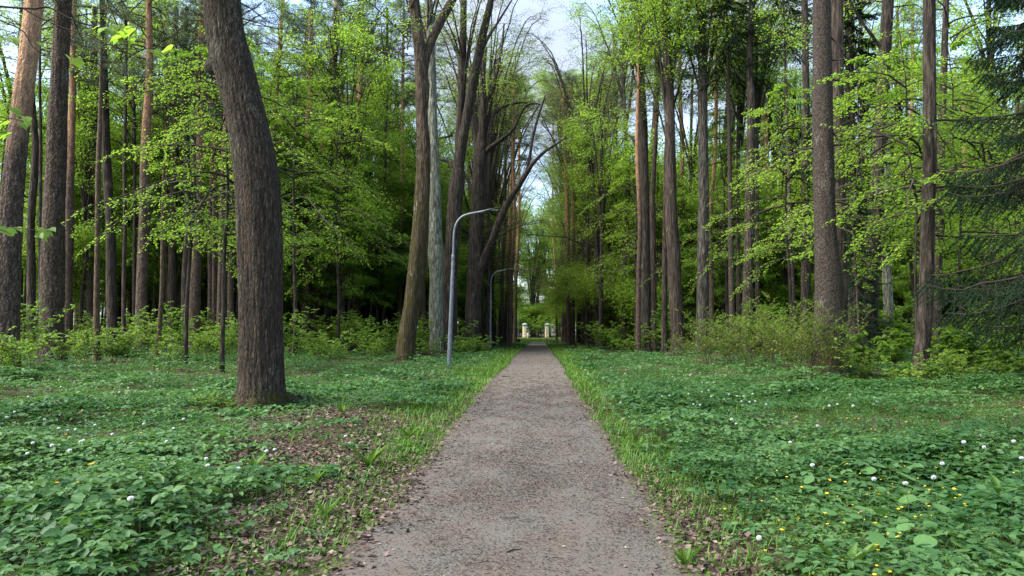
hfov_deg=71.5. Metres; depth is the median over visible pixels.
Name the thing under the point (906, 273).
broadleaf tree
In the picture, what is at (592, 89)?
lime tree
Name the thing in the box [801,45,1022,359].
young lime
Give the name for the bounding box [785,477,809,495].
dock plant
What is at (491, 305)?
street lamp
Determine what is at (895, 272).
broadleaf tree
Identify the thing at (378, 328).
bush
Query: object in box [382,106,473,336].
broadleaf tree
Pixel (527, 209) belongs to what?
avenue lime
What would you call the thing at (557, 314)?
avenue lime
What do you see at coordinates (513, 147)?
pine tree
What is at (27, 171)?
young lime
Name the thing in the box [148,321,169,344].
bush
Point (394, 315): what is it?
lime tree
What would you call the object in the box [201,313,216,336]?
bush
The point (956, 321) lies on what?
bush
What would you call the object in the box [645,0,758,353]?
lime tree
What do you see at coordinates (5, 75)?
lime tree
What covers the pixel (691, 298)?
young lime
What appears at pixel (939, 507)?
broad leaved plant
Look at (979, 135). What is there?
young lime
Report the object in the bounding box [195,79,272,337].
lime tree
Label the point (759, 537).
dandelion
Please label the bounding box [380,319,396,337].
bush
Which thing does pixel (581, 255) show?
avenue lime
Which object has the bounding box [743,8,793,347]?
pine tree
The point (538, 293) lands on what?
broadleaf tree
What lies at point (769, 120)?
lime tree
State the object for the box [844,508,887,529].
broad leaved plant
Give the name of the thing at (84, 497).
ground elder
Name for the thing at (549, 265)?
broadleaf tree
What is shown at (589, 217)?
broadleaf tree
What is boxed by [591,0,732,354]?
lime tree
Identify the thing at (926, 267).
pine tree
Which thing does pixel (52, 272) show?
pine tree
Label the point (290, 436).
dock plant
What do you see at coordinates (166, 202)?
pine tree
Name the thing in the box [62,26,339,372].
young lime
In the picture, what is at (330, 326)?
bush
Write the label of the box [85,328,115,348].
bush
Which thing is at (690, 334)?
bush
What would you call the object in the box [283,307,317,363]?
bush
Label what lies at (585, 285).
avenue lime
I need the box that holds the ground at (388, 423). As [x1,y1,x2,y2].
[0,331,1023,575]
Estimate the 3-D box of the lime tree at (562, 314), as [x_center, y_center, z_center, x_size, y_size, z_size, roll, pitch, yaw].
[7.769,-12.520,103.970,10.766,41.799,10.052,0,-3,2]
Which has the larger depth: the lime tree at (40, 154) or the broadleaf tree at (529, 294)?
the broadleaf tree at (529, 294)
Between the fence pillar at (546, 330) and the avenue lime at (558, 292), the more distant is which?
the fence pillar at (546, 330)
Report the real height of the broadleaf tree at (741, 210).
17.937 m
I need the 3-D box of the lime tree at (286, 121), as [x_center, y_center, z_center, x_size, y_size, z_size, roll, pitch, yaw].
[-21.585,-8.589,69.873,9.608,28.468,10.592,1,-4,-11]
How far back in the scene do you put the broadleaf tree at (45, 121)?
62.38 m
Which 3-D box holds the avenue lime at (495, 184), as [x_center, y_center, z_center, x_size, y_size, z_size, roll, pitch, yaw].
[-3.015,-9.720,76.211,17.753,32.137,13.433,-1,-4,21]
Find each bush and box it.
[20,330,73,352]
[65,310,100,348]
[73,324,138,362]
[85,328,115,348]
[100,317,166,344]
[101,321,155,361]
[101,338,141,361]
[145,329,206,360]
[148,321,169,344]
[154,301,209,350]
[180,327,230,362]
[191,322,237,352]
[201,311,237,359]
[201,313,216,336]
[214,326,237,360]
[219,326,237,342]
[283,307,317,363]
[283,323,297,337]
[284,333,324,351]
[298,337,336,357]
[300,325,353,364]
[301,315,357,349]
[316,316,360,343]
[325,337,356,361]
[331,309,364,351]
[341,311,374,352]
[349,328,386,358]
[356,315,387,356]
[356,338,386,361]
[358,320,395,342]
[373,321,396,348]
[373,322,392,346]
[374,328,396,357]
[375,342,393,354]
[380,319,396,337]
[383,320,433,354]
[385,312,401,346]
[415,336,441,356]
[416,313,428,354]
[427,319,480,343]
[441,334,476,354]
[463,335,501,353]
[513,307,532,334]
[520,315,550,337]
[520,317,531,336]
[527,318,546,337]
[528,322,551,336]
[540,313,560,337]
[577,321,626,350]
[605,328,633,349]
[608,334,648,353]
[612,312,634,342]
[631,304,687,346]
[657,309,688,350]
[685,319,694,344]
[706,333,748,363]
[708,312,727,350]
[714,311,725,346]
[729,302,800,356]
[737,305,770,347]
[760,307,806,366]
[771,301,813,336]
[853,292,917,353]
[862,305,907,337]
[942,314,969,334]
[943,299,1003,335]
[958,305,1008,349]
[1000,302,1023,339]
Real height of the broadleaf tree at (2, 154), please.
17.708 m
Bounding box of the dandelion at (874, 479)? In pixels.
[871,477,877,521]
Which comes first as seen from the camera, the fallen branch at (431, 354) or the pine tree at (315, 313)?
the fallen branch at (431, 354)
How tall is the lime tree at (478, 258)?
25.351 m
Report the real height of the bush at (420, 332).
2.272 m
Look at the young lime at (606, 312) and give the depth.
79.85 m
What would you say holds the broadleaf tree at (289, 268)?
on the ground at (388, 423)
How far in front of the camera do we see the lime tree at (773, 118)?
72.83 m
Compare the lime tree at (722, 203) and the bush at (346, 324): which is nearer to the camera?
the bush at (346, 324)
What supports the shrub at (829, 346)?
on the ground at (388, 423)
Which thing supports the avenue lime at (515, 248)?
on the ground at (388, 423)
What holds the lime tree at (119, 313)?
on the ground at (388, 423)
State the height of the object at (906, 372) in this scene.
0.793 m
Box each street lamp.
[446,207,499,370]
[489,267,513,347]
[506,290,522,345]
[518,304,527,338]
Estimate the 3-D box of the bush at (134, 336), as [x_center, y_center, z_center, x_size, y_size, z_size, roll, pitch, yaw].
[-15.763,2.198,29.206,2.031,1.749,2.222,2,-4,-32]
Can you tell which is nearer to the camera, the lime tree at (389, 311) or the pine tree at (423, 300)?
the pine tree at (423, 300)
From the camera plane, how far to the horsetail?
12.67 m
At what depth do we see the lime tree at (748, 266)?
42.80 m
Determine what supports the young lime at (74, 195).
on the ground at (388, 423)
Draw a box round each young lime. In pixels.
[0,120,117,337]
[0,166,42,288]
[22,176,122,306]
[23,202,76,331]
[24,118,128,316]
[24,143,131,339]
[24,155,130,312]
[42,132,158,337]
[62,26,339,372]
[65,35,312,364]
[78,133,208,335]
[100,207,126,335]
[101,151,193,343]
[102,169,207,304]
[164,176,237,336]
[177,167,235,288]
[191,100,333,273]
[208,77,382,354]
[235,168,327,302]
[274,137,371,343]
[279,164,354,316]
[281,97,409,342]
[283,216,345,320]
[283,297,333,340]
[287,194,370,342]
[289,266,336,313]
[290,150,410,350]
[320,295,381,321]
[330,193,427,338]
[333,202,381,341]
[345,226,405,326]
[350,227,389,327]
[361,178,426,344]
[365,209,428,317]
[389,176,494,294]
[394,228,465,332]
[395,228,467,321]
[425,247,465,319]
[442,189,511,343]
[457,233,499,334]
[571,146,697,345]
[578,237,628,329]
[590,228,636,320]
[598,129,727,349]
[604,180,697,322]
[627,173,723,298]
[629,233,716,345]
[634,157,719,319]
[640,114,800,343]
[657,248,724,345]
[679,169,787,306]
[684,82,918,358]
[684,210,741,313]
[714,199,800,314]
[728,158,814,348]
[728,232,785,317]
[730,54,982,365]
[780,253,812,298]
[792,158,910,309]
[795,30,1023,335]
[795,175,899,307]
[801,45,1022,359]
[849,34,1023,372]
[878,217,953,331]
[879,241,918,329]
[890,65,1023,337]
[894,216,980,319]
[906,191,1011,327]
[942,166,995,321]
[943,192,1013,318]
[972,278,1016,321]
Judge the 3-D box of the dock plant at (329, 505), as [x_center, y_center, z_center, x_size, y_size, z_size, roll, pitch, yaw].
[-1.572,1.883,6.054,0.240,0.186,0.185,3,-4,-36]
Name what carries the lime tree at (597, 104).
on the ground at (388, 423)
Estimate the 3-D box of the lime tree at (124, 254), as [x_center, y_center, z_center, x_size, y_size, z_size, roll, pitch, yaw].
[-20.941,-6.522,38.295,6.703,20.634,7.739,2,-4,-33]
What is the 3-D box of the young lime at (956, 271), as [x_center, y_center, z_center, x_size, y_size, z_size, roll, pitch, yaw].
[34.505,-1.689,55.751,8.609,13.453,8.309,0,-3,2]
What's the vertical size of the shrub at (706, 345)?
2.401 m
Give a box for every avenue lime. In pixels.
[406,0,563,345]
[406,42,553,288]
[413,37,569,345]
[434,0,545,347]
[439,72,549,272]
[448,86,535,341]
[463,186,520,307]
[465,167,548,309]
[471,105,550,335]
[471,129,547,344]
[497,230,527,339]
[500,142,543,282]
[500,209,533,312]
[503,165,547,340]
[505,0,651,348]
[515,140,611,289]
[518,55,650,344]
[522,85,623,343]
[525,89,635,302]
[530,155,563,289]
[530,188,558,251]
[531,147,563,290]
[532,50,651,325]
[534,153,621,344]
[535,57,635,347]
[535,213,559,315]
[537,131,610,321]
[537,212,576,320]
[540,91,660,346]
[540,197,576,315]
[555,149,633,343]
[561,155,648,347]
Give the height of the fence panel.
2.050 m
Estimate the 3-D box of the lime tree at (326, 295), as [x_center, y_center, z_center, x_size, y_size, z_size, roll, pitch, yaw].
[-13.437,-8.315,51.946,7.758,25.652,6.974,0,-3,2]
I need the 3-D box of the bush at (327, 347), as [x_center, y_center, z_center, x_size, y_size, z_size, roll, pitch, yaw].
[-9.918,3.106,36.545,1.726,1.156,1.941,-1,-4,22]
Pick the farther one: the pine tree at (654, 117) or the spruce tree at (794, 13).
the pine tree at (654, 117)
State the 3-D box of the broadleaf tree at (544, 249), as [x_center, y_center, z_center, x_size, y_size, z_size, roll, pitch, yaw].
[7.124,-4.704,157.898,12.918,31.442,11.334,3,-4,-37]
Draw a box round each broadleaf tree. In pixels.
[0,68,48,287]
[0,89,7,174]
[0,92,48,332]
[0,108,45,307]
[3,82,123,294]
[22,57,142,341]
[23,106,121,290]
[23,179,80,303]
[43,86,193,345]
[73,108,203,346]
[100,288,106,338]
[101,120,192,322]
[158,46,294,288]
[159,141,234,330]
[161,107,221,335]
[194,74,321,185]
[207,0,335,266]
[256,3,412,349]
[269,81,389,330]
[276,112,376,339]
[278,113,348,324]
[317,107,415,263]
[321,144,415,321]
[345,163,413,343]
[370,119,466,312]
[372,130,452,326]
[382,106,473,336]
[387,97,472,346]
[414,144,473,226]
[414,187,470,302]
[513,193,536,324]
[515,202,538,304]
[516,198,553,336]
[517,252,553,331]
[519,206,547,335]
[519,236,541,336]
[520,185,558,335]
[520,215,550,337]
[522,276,554,333]
[530,190,558,336]
[531,217,575,336]
[535,232,575,317]
[566,170,634,330]
[568,159,632,317]
[634,141,692,344]
[657,138,721,227]
[678,123,770,291]
[711,108,811,343]
[713,164,762,291]
[760,65,870,290]
[855,116,920,181]
[859,138,1017,300]
[866,61,1005,347]
[866,149,953,325]
[867,110,950,254]
[900,5,1023,353]
[903,164,1023,323]
[937,72,1023,328]
[944,209,1005,317]
[947,112,1023,300]
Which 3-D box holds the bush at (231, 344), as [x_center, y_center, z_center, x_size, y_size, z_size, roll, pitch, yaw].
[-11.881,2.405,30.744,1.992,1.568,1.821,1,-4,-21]
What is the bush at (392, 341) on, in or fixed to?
on the ground at (388, 423)
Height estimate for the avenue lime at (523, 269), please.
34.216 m
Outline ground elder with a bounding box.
[0,341,1023,575]
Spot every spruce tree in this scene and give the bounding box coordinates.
[674,0,791,354]
[735,0,812,350]
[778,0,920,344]
[846,189,901,353]
[909,0,1023,359]
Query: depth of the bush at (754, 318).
47.10 m
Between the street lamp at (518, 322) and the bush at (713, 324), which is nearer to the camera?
the bush at (713, 324)
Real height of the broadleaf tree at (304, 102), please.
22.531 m
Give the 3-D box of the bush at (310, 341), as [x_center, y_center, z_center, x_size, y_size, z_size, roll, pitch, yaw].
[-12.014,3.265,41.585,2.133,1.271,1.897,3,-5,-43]
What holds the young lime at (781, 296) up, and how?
on the ground at (388, 423)
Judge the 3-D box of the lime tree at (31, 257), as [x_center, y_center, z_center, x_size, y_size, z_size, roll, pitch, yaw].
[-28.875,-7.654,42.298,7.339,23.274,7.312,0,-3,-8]
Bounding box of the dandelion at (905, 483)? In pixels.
[902,481,908,510]
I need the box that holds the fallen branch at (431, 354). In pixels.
[415,342,464,361]
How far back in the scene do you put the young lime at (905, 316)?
54.95 m
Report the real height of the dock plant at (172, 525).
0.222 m
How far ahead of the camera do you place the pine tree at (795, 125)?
59.26 m
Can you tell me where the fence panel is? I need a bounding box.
[534,327,540,337]
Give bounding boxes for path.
[315,341,704,575]
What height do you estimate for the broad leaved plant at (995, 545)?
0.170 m
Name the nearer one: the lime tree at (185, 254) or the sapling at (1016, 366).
the sapling at (1016, 366)
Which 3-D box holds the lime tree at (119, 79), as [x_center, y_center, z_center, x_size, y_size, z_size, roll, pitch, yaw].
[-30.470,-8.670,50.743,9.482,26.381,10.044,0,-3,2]
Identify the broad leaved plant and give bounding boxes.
[803,475,842,498]
[821,496,871,517]
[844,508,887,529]
[845,488,883,502]
[860,465,915,482]
[868,532,926,559]
[887,519,937,540]
[896,491,929,508]
[898,495,953,514]
[913,531,983,553]
[914,532,967,555]
[916,515,972,537]
[936,523,982,548]
[945,548,1003,575]
[953,509,1000,528]
[958,529,1011,551]
[973,516,1023,544]
[984,537,1021,560]
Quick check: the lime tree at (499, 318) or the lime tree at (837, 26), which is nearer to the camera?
the lime tree at (837, 26)
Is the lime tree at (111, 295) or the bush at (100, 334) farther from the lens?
the lime tree at (111, 295)
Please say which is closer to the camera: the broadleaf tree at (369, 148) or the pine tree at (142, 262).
the pine tree at (142, 262)
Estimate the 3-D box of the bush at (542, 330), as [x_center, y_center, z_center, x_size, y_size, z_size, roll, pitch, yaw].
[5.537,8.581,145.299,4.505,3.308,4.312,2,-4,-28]
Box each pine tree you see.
[0,0,56,367]
[0,0,133,353]
[35,0,138,364]
[46,81,89,344]
[70,0,203,354]
[109,67,159,344]
[113,0,197,346]
[134,0,253,350]
[156,0,290,351]
[163,0,259,351]
[165,6,263,352]
[191,0,277,351]
[242,0,335,147]
[258,0,372,347]
[284,13,327,167]
[291,0,389,343]
[292,0,387,342]
[312,0,408,346]
[344,53,399,173]
[346,74,383,324]
[363,0,441,336]
[366,76,400,332]
[386,2,457,350]
[446,75,472,280]
[477,73,554,347]
[503,73,541,344]
[507,73,540,341]
[532,68,592,346]
[532,73,558,340]
[545,74,595,345]
[590,0,688,353]
[620,1,692,221]
[646,5,725,320]
[672,0,748,350]
[708,80,771,239]
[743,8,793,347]
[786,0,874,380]
[789,68,855,326]
[855,64,902,305]
[890,56,957,319]
[892,1,948,338]
[910,0,936,383]
[919,54,1014,334]
[1000,80,1022,323]
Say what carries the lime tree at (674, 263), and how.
on the ground at (388, 423)
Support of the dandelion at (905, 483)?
on the ground at (388, 423)
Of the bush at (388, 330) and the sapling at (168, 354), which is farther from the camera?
the bush at (388, 330)
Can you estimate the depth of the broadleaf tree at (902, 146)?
63.90 m
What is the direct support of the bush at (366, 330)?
on the ground at (388, 423)
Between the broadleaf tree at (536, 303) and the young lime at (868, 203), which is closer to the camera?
the young lime at (868, 203)
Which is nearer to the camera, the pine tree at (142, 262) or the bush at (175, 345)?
the bush at (175, 345)
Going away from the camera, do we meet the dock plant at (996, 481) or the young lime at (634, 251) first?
the dock plant at (996, 481)
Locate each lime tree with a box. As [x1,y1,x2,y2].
[0,0,91,340]
[0,1,96,344]
[0,3,112,309]
[3,0,170,348]
[35,0,170,348]
[49,0,169,353]
[68,0,187,346]
[77,40,188,331]
[78,1,164,333]
[110,69,192,330]
[113,74,180,333]
[118,0,251,340]
[120,0,256,345]
[133,0,270,347]
[156,62,261,342]
[172,0,307,352]
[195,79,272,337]
[203,0,319,410]
[261,43,338,323]
[262,46,323,344]
[266,0,375,346]
[301,0,405,344]
[303,65,382,331]
[341,0,464,362]
[346,0,423,345]
[356,61,415,344]
[356,74,437,332]
[377,0,481,355]
[399,70,457,331]
[422,0,511,353]
[436,8,566,351]
[449,65,532,325]
[452,41,545,344]
[479,70,544,347]
[494,71,519,342]
[497,86,532,343]
[527,66,592,344]
[532,68,589,343]
[555,98,662,349]
[562,0,650,349]
[566,27,652,340]
[573,68,609,138]
[573,68,631,325]
[575,70,625,122]
[584,0,679,352]
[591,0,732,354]
[605,0,718,355]
[629,57,726,344]
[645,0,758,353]
[650,120,657,351]
[673,0,795,348]
[684,0,812,347]
[695,0,801,342]
[699,0,812,354]
[713,25,809,318]
[735,64,810,337]
[750,0,844,358]
[759,58,811,315]
[767,0,922,355]
[793,0,849,357]
[797,0,942,308]
[843,0,937,360]
[855,0,968,318]
[876,0,1022,365]
[881,78,893,352]
[907,0,1023,320]
[949,61,1022,324]
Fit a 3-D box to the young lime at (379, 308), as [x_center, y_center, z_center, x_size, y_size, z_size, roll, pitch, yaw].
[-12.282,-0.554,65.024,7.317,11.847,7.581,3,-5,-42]
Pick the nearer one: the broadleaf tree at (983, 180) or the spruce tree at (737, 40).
the spruce tree at (737, 40)
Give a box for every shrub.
[664,332,723,361]
[674,298,768,369]
[679,313,740,364]
[696,313,794,373]
[731,292,813,368]
[747,313,813,376]
[768,298,862,378]
[791,301,873,378]
[831,326,858,377]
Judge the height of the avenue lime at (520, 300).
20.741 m
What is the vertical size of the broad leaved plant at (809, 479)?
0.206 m
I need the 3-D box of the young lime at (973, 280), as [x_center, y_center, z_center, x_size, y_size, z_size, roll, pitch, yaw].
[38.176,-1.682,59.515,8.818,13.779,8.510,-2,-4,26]
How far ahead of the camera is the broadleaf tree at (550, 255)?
153.21 m
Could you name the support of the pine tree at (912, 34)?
on the ground at (388, 423)
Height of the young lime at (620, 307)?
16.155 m
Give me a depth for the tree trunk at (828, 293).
22.24 m
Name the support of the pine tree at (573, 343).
on the ground at (388, 423)
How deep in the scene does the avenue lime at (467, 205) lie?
71.10 m
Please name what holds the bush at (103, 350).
on the ground at (388, 423)
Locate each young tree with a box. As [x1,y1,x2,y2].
[92,47,102,360]
[154,131,167,357]
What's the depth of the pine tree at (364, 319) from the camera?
65.80 m
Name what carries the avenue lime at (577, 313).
on the ground at (388, 423)
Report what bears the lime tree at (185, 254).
on the ground at (388, 423)
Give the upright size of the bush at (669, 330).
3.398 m
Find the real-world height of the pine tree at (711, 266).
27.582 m
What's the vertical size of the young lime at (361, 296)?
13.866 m
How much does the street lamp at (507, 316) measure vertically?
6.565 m
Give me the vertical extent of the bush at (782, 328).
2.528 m
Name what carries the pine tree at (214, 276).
on the ground at (388, 423)
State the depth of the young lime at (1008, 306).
62.26 m
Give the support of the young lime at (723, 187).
on the ground at (388, 423)
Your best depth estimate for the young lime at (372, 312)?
65.12 m
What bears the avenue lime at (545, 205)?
on the ground at (388, 423)
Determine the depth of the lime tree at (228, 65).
14.10 m
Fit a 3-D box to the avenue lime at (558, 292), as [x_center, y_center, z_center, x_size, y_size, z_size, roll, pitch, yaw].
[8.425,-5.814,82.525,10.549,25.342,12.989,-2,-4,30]
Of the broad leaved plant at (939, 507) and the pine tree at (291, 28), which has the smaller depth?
the broad leaved plant at (939, 507)
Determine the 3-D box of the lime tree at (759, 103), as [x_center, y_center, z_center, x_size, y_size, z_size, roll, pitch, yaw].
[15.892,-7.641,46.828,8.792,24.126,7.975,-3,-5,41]
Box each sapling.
[0,326,58,379]
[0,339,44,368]
[20,295,74,367]
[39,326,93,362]
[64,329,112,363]
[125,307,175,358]
[144,343,161,370]
[153,334,177,384]
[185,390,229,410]
[221,399,248,407]
[838,344,889,379]
[846,330,900,368]
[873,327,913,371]
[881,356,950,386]
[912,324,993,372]
[914,342,971,386]
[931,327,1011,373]
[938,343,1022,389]
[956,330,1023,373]
[980,334,1023,387]
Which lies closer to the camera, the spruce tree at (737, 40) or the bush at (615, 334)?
the spruce tree at (737, 40)
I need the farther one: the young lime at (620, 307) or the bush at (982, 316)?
the young lime at (620, 307)
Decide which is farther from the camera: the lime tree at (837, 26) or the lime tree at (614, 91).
the lime tree at (614, 91)
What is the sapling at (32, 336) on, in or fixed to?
on the ground at (388, 423)
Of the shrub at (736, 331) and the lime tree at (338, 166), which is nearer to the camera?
the shrub at (736, 331)
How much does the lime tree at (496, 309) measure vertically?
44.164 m
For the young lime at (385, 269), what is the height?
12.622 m
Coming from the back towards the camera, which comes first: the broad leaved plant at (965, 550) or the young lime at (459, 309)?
the young lime at (459, 309)
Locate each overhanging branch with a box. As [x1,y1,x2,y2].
[0,5,204,68]
[0,107,31,140]
[0,226,55,241]
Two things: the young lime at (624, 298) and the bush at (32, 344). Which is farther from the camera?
the young lime at (624, 298)
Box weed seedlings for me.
[0,351,1023,575]
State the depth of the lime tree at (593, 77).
108.33 m
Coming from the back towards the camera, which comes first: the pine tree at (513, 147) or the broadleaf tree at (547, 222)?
the broadleaf tree at (547, 222)
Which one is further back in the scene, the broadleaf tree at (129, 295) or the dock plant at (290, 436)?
the broadleaf tree at (129, 295)
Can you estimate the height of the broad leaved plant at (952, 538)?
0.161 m
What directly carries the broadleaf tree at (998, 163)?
on the ground at (388, 423)
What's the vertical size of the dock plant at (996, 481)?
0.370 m
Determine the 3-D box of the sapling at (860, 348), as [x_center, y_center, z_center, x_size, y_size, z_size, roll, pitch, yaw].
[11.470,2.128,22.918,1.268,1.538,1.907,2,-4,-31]
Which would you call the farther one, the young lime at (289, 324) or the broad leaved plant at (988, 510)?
the young lime at (289, 324)
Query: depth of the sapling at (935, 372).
18.50 m
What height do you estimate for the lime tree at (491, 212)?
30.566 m
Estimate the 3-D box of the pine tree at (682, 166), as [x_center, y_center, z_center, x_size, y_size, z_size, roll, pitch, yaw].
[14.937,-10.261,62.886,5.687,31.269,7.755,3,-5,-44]
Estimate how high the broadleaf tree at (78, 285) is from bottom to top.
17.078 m
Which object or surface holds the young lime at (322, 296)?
on the ground at (388, 423)
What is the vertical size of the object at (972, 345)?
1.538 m
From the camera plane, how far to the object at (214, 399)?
13.64 m
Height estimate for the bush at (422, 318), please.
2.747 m
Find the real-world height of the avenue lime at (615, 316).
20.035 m
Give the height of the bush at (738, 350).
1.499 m
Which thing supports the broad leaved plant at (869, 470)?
on the ground at (388, 423)
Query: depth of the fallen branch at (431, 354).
35.39 m
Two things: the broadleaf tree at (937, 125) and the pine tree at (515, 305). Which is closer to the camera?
the broadleaf tree at (937, 125)
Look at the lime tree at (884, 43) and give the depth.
30.74 m
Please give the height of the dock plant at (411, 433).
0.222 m
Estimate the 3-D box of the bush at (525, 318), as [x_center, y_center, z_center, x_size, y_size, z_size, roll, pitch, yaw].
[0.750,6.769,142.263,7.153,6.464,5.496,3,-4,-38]
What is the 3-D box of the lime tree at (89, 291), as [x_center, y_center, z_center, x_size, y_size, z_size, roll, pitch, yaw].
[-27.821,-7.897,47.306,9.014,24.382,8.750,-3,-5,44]
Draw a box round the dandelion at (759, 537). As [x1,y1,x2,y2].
[757,535,761,575]
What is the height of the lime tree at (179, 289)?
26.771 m
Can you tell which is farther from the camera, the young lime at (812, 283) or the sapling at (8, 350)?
the young lime at (812, 283)
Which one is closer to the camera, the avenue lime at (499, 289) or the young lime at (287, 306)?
the young lime at (287, 306)
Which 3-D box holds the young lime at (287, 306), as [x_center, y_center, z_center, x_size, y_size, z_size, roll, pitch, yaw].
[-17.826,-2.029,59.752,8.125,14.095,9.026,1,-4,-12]
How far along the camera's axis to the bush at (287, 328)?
61.07 m
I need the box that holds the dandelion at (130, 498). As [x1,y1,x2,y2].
[127,496,133,514]
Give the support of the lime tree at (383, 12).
on the ground at (388, 423)
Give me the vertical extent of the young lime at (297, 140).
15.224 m
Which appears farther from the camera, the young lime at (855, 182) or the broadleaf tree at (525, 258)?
the broadleaf tree at (525, 258)
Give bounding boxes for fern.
[835,375,860,380]
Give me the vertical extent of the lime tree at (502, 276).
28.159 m
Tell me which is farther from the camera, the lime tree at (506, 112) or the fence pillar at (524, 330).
the fence pillar at (524, 330)
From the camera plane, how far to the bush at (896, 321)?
30.35 m
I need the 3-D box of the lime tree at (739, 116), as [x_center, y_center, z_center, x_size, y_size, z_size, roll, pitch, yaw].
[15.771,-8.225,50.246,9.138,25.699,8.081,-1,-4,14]
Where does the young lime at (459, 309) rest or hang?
on the ground at (388, 423)
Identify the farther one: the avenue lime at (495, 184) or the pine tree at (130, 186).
the avenue lime at (495, 184)
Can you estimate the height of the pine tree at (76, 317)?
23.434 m
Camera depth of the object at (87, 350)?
27.98 m
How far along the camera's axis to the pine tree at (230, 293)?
44.73 m
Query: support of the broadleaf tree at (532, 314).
on the ground at (388, 423)
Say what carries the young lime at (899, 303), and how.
on the ground at (388, 423)
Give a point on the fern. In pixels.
(853, 378)
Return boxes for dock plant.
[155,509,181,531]
[246,453,265,465]
[283,432,296,441]
[306,467,326,484]
[312,496,339,516]
[336,402,351,413]
[350,443,389,465]
[400,425,420,438]
[672,542,703,564]
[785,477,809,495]
[816,541,879,574]
[988,473,1023,513]
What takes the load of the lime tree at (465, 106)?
on the ground at (388, 423)
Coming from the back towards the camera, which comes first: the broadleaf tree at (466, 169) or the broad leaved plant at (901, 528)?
the broadleaf tree at (466, 169)
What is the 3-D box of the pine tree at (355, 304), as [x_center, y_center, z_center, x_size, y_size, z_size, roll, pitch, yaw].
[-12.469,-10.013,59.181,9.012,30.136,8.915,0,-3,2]
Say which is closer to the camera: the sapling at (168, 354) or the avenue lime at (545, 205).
the sapling at (168, 354)
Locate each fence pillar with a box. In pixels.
[522,323,526,337]
[544,323,549,337]
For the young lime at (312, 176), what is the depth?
42.82 m
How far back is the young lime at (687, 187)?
64.15 m
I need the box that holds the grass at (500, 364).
[0,337,1023,575]
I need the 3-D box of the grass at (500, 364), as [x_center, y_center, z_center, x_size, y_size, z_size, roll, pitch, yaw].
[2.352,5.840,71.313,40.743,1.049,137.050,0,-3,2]
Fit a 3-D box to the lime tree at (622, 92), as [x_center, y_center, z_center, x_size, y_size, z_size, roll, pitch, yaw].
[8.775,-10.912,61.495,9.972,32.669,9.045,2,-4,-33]
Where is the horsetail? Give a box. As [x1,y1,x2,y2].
[590,361,1023,468]
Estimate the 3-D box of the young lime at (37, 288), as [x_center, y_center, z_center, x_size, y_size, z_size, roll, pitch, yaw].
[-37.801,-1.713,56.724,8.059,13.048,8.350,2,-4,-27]
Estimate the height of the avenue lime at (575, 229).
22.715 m
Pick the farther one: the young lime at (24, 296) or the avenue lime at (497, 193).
the avenue lime at (497, 193)
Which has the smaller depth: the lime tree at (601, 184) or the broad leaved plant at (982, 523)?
the broad leaved plant at (982, 523)
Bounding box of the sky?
[0,0,1023,330]
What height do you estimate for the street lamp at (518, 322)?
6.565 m
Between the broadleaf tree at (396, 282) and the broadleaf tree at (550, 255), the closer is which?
the broadleaf tree at (396, 282)
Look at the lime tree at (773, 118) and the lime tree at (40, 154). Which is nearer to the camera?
the lime tree at (40, 154)
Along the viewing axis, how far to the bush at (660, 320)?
54.42 m
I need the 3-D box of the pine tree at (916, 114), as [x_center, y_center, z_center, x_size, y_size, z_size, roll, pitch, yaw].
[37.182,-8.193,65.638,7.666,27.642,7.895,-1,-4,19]
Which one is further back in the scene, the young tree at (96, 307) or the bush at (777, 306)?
the bush at (777, 306)
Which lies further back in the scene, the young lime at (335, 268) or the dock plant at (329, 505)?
the young lime at (335, 268)
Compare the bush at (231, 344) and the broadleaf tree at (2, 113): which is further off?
the broadleaf tree at (2, 113)
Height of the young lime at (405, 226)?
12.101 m
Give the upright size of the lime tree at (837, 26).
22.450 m
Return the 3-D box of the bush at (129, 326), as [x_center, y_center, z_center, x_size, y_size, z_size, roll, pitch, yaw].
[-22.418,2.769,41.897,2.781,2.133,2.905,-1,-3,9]
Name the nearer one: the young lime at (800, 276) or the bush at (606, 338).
the bush at (606, 338)
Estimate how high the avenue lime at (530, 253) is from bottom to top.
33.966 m
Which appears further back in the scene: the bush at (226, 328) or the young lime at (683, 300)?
the young lime at (683, 300)
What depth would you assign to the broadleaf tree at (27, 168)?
71.07 m
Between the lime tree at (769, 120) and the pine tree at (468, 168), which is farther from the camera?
the pine tree at (468, 168)
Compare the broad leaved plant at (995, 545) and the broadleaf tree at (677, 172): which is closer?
the broad leaved plant at (995, 545)
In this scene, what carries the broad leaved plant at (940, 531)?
on the ground at (388, 423)
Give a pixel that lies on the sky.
(559, 46)
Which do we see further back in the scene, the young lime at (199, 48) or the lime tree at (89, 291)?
the lime tree at (89, 291)
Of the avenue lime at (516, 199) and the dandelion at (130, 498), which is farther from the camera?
the avenue lime at (516, 199)

